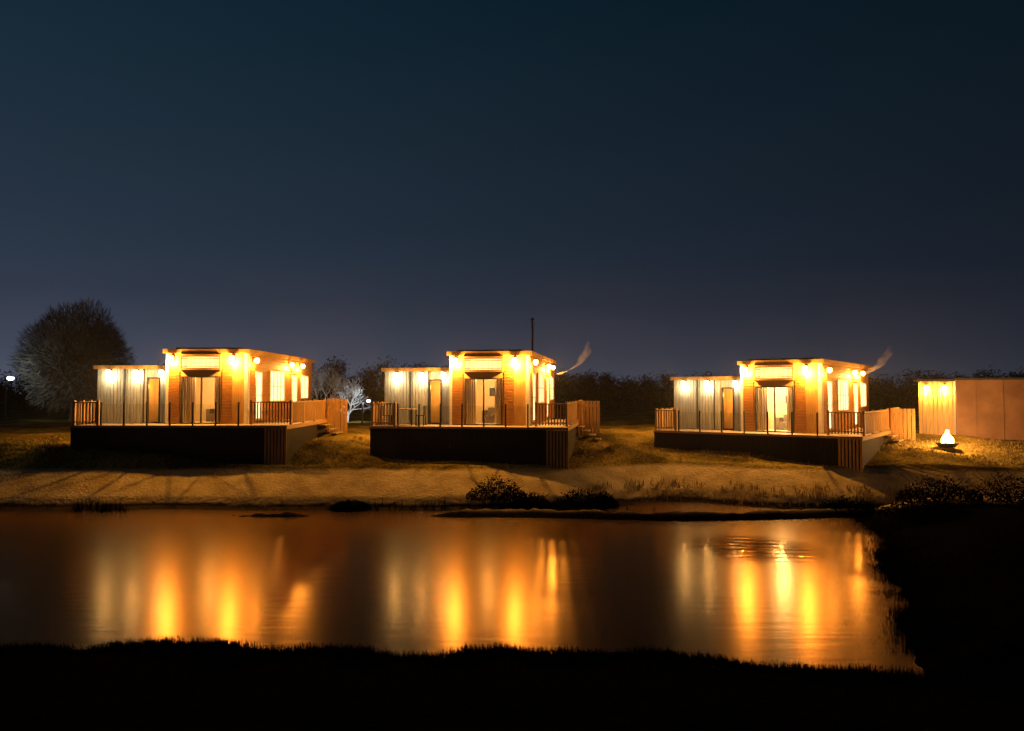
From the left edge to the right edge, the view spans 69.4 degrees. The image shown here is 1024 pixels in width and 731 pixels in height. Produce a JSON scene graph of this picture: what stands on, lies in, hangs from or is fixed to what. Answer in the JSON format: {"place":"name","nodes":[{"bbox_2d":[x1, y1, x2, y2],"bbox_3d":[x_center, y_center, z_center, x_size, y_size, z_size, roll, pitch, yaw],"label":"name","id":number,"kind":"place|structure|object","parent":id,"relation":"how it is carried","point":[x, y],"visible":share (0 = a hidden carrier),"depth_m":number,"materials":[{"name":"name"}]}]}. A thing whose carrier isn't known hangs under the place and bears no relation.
{"place":"outdoors","nodes":[
{"label":"outdoors","id":0,"kind":"place"},
{"bbox_2d":[0,502,922,674],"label":"pond water","id":1,"kind":"structure","parent":0,"point":[406,581],"depth_m":17.51,"materials":[{"name":"liquid"}]},
{"bbox_2d":[0,394,1023,730],"bbox_3d":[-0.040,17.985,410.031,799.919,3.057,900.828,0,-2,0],"label":"ground","id":2,"kind":"structure","parent":0,"point":[106,692],"depth_m":14.36,"materials":[{"name":"soil"}]},
{"bbox_2d":[4,376,13,423],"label":"street lamp","id":3,"kind":"object","parent":2,"relation":"on","point":[10,378],"visible":0.97,"depth_m":49.88,"materials":[{"name":"black metal"}]},
{"bbox_2d":[7,296,138,420],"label":"bare tree","id":4,"kind":"object","parent":2,"relation":"on","point":[74,353],"visible":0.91,"depth_m":53.55,"materials":[{"name":"brown plant"}]},
{"bbox_2d":[70,348,346,464],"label":"wooden lodge","id":5,"kind":"structure","parent":2,"relation":"on","point":[213,404],"depth_m":32.98,"materials":[{"name":"brown wood"}]},
{"bbox_2d":[182,357,218,367],"bbox_3d":[-13.875,-0.146,33.047,1.690,0.490,0.160,0,-2,0],"label":"transom window","id":6,"kind":"structure","parent":5,"relation":"in","point":[185,362],"depth_m":32.97,"materials":[{"name":"yellow glass"}]},
{"bbox_2d":[255,371,307,419],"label":"window frames","id":7,"kind":"structure","parent":5,"relation":"in","point":[280,372],"depth_m":37.07,"materials":[{"name":"white wood"}]},
{"bbox_2d":[312,364,361,401],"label":"bare tree","id":8,"kind":"object","parent":2,"relation":"on","point":[320,384],"visible":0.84,"depth_m":49.86,"materials":[{"name":"brown plant"}]},
{"bbox_2d":[326,382,370,421],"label":"bare tree","id":9,"kind":"object","parent":2,"relation":"on","point":[341,395],"visible":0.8,"depth_m":49.01,"materials":[{"name":"grey plant"}]},
{"bbox_2d":[329,499,371,510],"bbox_3d":[-6.199,5.351,28.442,1.652,0.512,1.234,0,-2,0],"label":"shrub","id":10,"kind":"object","parent":2,"relation":"on","point":[349,505],"visible":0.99,"depth_m":28.16,"materials":[{"name":"green plant"}]},
{"bbox_2d":[63,496,655,512],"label":"reeds","id":11,"kind":"object","parent":2,"relation":"on","point":[105,509],"visible":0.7,"depth_m":28.17,"materials":[{"name":"brown plant"}]},
{"bbox_2d":[361,398,370,424],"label":"street lamp","id":12,"kind":"object","parent":2,"relation":"on","point":[368,400],"visible":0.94,"depth_m":47.35,"materials":[{"name":"black metal"}]},
{"bbox_2d":[369,317,600,469],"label":"wooden lodge","id":13,"kind":"structure","parent":2,"relation":"on","point":[485,395],"depth_m":33.13,"materials":[{"name":"brown wood"}]},
{"bbox_2d":[382,406,425,425],"bbox_3d":[-4.888,2.254,33.409,2.000,0.880,0.760,0,-2,9],"label":"dining set","id":14,"kind":"object","parent":13,"relation":"on","point":[424,411],"visible":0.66,"depth_m":33.13,"materials":[{"name":"brown wood"}]},
{"bbox_2d":[465,359,500,369],"bbox_3d":[-1.284,-0.054,33.379,1.690,0.490,0.160,0,-2,9],"label":"transom window","id":15,"kind":"structure","parent":13,"relation":"in","point":[468,364],"depth_m":33.30,"materials":[{"name":"yellow glass"}]},
{"bbox_2d":[532,372,552,421],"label":"window frames","id":16,"kind":"structure","parent":13,"relation":"in","point":[551,378],"depth_m":37.52,"materials":[{"name":"white wood"}]},
{"bbox_2d":[466,474,526,501],"bbox_3d":[-0.603,4.788,28.891,2.434,1.022,1.814,0,-2,0],"label":"shrub","id":17,"kind":"object","parent":2,"relation":"on","point":[502,496],"visible":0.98,"depth_m":28.54,"materials":[{"name":"green plant"}]},
{"bbox_2d":[0,512,1023,707],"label":"foreground grass","id":18,"kind":"structure","parent":2,"relation":"on","point":[908,677],"depth_m":11.52,"materials":[{"name":"plant"}]},
{"bbox_2d":[0,354,1023,409],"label":"distant treeline","id":19,"kind":"object","parent":2,"relation":"on","point":[648,391],"visible":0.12,"depth_m":88.80,"materials":[{"name":"green plant"}]},
{"bbox_2d":[508,491,552,509],"bbox_3d":[0.707,5.229,28.597,1.847,0.785,1.372,0,-2,0],"label":"shrub","id":20,"kind":"object","parent":2,"relation":"on","point":[535,501],"visible":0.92,"depth_m":28.36,"materials":[{"name":"green plant"}]},
{"bbox_2d":[551,486,607,510],"bbox_3d":[2.605,5.166,28.728,2.246,1.005,1.752,0,-2,0],"label":"shrub","id":21,"kind":"object","parent":2,"relation":"on","point":[588,499],"visible":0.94,"depth_m":28.45,"materials":[{"name":"green plant"}]},
{"bbox_2d":[590,491,618,507],"bbox_3d":[3.595,5.313,29.112,1.251,0.731,0.929,0,-2,0],"label":"shrub","id":22,"kind":"object","parent":2,"relation":"on","point":[611,501],"visible":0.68,"depth_m":28.98,"materials":[{"name":"green plant"}]},
{"bbox_2d":[588,476,933,507],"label":"dry reeds","id":23,"kind":"object","parent":2,"relation":"on","point":[896,491],"visible":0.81,"depth_m":29.46,"materials":[{"name":"brown plant"}]},
{"bbox_2d":[653,357,915,472],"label":"wooden lodge","id":24,"kind":"structure","parent":2,"relation":"on","point":[796,402],"depth_m":34.64,"materials":[{"name":"brown wood"}]},
{"bbox_2d":[755,367,791,377],"bbox_3d":[12.133,0.338,34.246,1.690,0.490,0.160,-2,-3,36],"label":"transom window","id":25,"kind":"structure","parent":24,"relation":"in","point":[774,371],"depth_m":34.16,"materials":[{"name":"yellow glass"}]},
{"bbox_2d":[827,379,866,428],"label":"window frames","id":26,"kind":"structure","parent":24,"relation":"in","point":[840,395],"depth_m":36.65,"materials":[{"name":"white wood"}]},
{"bbox_2d":[815,493,880,515],"bbox_3d":[12.493,5.180,27.431,2.386,0.745,1.796,-1,-2,16],"label":"shrub","id":27,"kind":"object","parent":2,"relation":"on","point":[869,507],"visible":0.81,"depth_m":27.19,"materials":[{"name":"green plant"}]},
{"bbox_2d":[895,473,983,505],"bbox_3d":[15.503,4.476,26.850,3.047,1.154,2.394,0,-2,0],"label":"shrub","id":28,"kind":"object","parent":2,"relation":"on","point":[940,492],"visible":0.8,"depth_m":26.61,"materials":[{"name":"green plant"}]},
{"bbox_2d":[935,430,958,451],"bbox_3d":[19.700,3.434,33.497,0.940,1.056,0.940,0,-2,0],"label":"fire pit","id":29,"kind":"object","parent":2,"relation":"on","point":[947,441],"visible":0.99,"depth_m":33.28,"materials":[{"name":"black metal"}]},
{"bbox_2d":[914,377,1023,439],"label":"brown cabin","id":30,"kind":"object","parent":2,"relation":"on","point":[987,408],"visible":0.94,"depth_m":35.76,"materials":[{"name":"wood"}]},
{"bbox_2d":[964,470,1023,507],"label":"shrub","id":31,"kind":"object","parent":2,"relation":"on","point":[1008,497],"visible":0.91,"depth_m":26.38,"materials":[{"name":"green plant"}]},
{"bbox_2d":[0,435,1023,466],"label":"bank grass","id":32,"kind":"structure","parent":0,"point":[735,459],"depth_m":33.27,"materials":[{"name":"plant"}]},
{"bbox_2d":[0,0,1023,394],"label":"sky","id":33,"kind":"structure","parent":0,"point":[685,187],"materials":[{"name":"blue"}]}
]}

